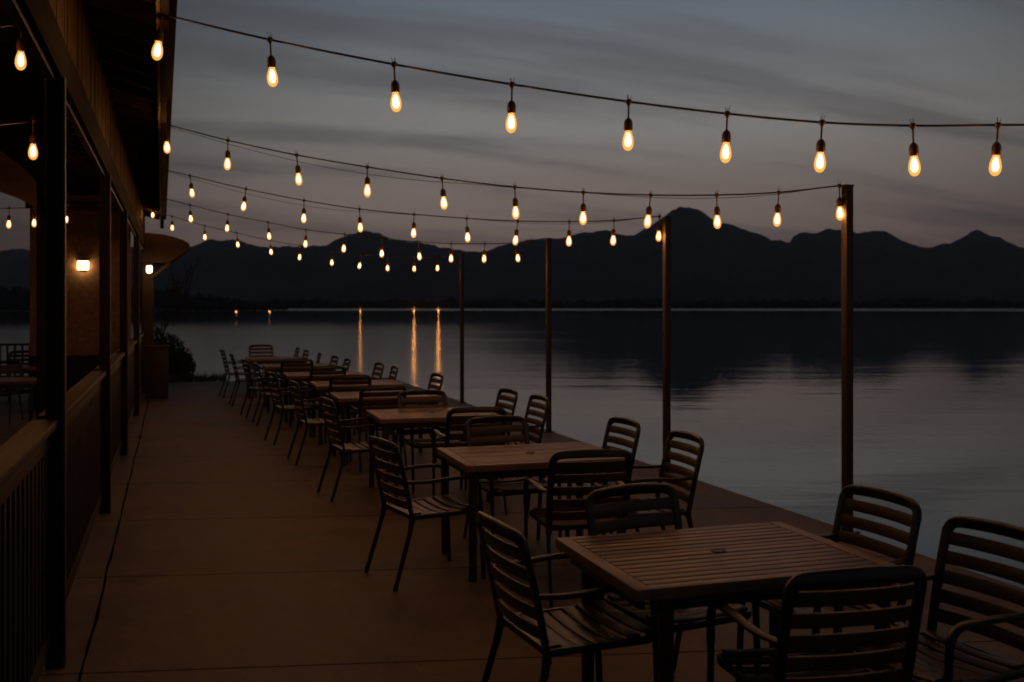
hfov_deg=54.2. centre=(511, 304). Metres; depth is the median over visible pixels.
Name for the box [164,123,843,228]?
string light
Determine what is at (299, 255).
string light
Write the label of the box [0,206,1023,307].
mountains
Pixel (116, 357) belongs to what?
railing
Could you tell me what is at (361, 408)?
slatted armchair
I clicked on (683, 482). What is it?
slatted armchair
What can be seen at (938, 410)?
water
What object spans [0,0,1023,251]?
sky
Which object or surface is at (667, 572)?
slatted table
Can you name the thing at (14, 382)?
slatted table
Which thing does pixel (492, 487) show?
slatted armchair
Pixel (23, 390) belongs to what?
railing
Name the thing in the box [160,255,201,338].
bare tree
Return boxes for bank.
[168,375,186,382]
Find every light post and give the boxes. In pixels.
[457,253,466,402]
[543,238,554,432]
[658,217,670,472]
[841,184,859,533]
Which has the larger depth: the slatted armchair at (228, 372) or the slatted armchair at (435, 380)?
the slatted armchair at (228, 372)
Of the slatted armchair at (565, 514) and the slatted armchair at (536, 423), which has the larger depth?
the slatted armchair at (536, 423)
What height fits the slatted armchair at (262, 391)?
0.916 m
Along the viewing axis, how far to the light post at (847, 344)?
7.68 m
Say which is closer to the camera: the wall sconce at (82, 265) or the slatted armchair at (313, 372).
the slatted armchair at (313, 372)
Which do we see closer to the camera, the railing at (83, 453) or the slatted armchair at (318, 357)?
the railing at (83, 453)
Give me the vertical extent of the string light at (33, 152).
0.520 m
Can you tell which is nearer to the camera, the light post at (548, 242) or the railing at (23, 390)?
the light post at (548, 242)
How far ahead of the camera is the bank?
22.89 m
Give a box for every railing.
[0,343,29,393]
[0,419,57,681]
[37,370,106,599]
[93,352,124,473]
[115,340,136,426]
[130,333,143,395]
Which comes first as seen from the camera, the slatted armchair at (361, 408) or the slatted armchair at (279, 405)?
the slatted armchair at (361, 408)
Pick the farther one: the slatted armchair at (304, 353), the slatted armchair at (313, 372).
the slatted armchair at (304, 353)
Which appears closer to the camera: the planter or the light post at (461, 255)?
the light post at (461, 255)
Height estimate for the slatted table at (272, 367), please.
0.744 m
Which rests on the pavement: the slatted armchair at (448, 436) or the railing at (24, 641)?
the slatted armchair at (448, 436)
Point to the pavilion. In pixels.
(97, 75)
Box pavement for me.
[0,377,1023,681]
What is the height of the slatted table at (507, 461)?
0.744 m
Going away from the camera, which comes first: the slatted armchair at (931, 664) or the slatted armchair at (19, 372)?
the slatted armchair at (931, 664)
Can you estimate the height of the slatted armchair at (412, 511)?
0.916 m
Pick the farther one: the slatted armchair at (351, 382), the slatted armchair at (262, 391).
the slatted armchair at (262, 391)
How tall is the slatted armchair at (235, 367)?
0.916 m
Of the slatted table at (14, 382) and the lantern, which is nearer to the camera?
the slatted table at (14, 382)
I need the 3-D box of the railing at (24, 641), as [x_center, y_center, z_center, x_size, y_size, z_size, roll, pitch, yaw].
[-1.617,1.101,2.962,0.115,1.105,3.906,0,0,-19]
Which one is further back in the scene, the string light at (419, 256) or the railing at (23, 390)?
the railing at (23, 390)
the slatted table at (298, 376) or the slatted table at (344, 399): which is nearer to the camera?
the slatted table at (344, 399)
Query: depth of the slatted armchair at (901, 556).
4.52 m
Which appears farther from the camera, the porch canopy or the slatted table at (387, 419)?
the porch canopy
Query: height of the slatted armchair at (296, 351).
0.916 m
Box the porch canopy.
[141,232,189,392]
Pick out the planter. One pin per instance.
(156, 371)
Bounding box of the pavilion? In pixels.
[0,0,176,668]
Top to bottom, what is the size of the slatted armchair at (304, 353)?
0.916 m
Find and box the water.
[0,308,1023,587]
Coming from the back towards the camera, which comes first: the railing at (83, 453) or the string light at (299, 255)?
the string light at (299, 255)
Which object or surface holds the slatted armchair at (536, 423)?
on the pavement
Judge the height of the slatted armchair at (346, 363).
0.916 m
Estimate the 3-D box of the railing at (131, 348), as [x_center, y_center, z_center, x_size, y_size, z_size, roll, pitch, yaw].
[-5.306,1.101,13.812,0.115,1.105,4.226,0,0,-19]
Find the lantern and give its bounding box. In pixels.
[146,262,152,272]
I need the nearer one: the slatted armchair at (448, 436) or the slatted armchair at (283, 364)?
the slatted armchair at (448, 436)
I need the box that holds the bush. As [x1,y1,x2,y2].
[154,324,196,375]
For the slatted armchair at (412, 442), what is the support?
on the pavement
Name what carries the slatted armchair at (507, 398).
on the pavement
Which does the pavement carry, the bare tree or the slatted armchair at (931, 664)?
the slatted armchair at (931, 664)
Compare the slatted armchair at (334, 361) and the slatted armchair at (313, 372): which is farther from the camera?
the slatted armchair at (334, 361)
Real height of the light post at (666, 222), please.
2.680 m
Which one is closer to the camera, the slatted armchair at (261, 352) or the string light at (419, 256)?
the string light at (419, 256)
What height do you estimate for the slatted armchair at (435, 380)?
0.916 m
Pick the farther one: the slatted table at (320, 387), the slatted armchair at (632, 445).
the slatted table at (320, 387)
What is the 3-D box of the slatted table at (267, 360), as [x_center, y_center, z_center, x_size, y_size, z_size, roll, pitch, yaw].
[-4.541,1.382,19.254,1.120,0.744,0.840,0,0,-17]
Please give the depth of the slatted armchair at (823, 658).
3.27 m
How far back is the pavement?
6.56 m
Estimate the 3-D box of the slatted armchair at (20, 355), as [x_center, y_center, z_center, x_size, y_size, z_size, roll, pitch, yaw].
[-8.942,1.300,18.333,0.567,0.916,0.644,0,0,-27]
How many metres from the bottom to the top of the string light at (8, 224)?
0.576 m
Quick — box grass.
[168,371,227,381]
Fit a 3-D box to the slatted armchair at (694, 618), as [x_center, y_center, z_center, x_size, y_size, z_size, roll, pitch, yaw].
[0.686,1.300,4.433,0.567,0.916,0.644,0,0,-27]
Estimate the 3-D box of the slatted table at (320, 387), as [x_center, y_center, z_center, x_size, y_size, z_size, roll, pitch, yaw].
[-2.028,1.382,13.054,1.120,0.744,0.840,0,0,-17]
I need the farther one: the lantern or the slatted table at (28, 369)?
the lantern
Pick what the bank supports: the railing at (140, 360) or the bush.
the bush
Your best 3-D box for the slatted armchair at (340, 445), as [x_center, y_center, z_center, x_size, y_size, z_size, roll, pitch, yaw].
[-1.442,1.300,9.275,0.644,0.916,0.567,0,0,-25]
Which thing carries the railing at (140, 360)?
attached to the pavilion
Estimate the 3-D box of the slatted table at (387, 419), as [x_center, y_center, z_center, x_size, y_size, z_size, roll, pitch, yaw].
[-0.756,1.382,9.444,1.120,0.744,0.840,0,0,-17]
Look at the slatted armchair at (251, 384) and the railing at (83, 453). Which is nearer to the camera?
the railing at (83, 453)
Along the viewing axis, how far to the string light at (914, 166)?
5.45 m
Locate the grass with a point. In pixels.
(200, 378)
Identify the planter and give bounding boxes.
[145,345,168,399]
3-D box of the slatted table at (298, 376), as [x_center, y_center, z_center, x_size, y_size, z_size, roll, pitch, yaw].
[-2.802,1.382,14.854,1.120,0.744,0.840,0,0,-17]
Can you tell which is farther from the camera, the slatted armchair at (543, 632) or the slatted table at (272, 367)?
the slatted table at (272, 367)
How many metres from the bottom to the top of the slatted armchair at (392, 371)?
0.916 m
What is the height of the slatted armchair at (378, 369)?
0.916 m
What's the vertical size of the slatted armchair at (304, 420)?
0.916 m
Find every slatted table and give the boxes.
[0,365,35,372]
[0,377,35,421]
[245,356,307,398]
[263,363,332,411]
[283,371,364,427]
[310,379,404,444]
[329,390,439,465]
[366,406,497,501]
[437,442,624,581]
[556,521,895,681]
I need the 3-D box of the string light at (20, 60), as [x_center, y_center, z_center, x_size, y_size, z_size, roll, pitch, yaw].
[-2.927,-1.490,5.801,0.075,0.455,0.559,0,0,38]
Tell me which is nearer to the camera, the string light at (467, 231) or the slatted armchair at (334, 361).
the string light at (467, 231)
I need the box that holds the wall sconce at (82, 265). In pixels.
[77,259,88,271]
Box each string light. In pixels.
[0,23,25,69]
[0,115,67,159]
[0,202,93,227]
[151,15,1023,175]
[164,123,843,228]
[164,214,458,271]
[165,169,661,245]
[165,198,544,262]
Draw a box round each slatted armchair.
[0,360,23,424]
[7,350,29,402]
[219,349,256,397]
[229,353,263,406]
[240,359,283,417]
[249,344,278,383]
[252,362,299,425]
[264,371,322,444]
[270,347,299,376]
[273,349,308,382]
[276,358,313,416]
[287,380,351,464]
[288,352,321,381]
[296,355,338,402]
[300,366,345,431]
[307,358,350,417]
[317,396,397,501]
[324,374,371,443]
[346,385,407,472]
[350,365,398,434]
[364,362,383,379]
[364,436,485,590]
[388,373,444,447]
[397,389,466,493]
[432,406,507,514]
[460,388,518,487]
[463,415,561,550]
[476,511,657,681]
[486,394,548,501]
[523,449,632,607]
[536,417,640,539]
[585,483,760,681]
[591,430,703,532]
[706,565,926,681]
[735,485,921,681]
[841,516,1023,681]

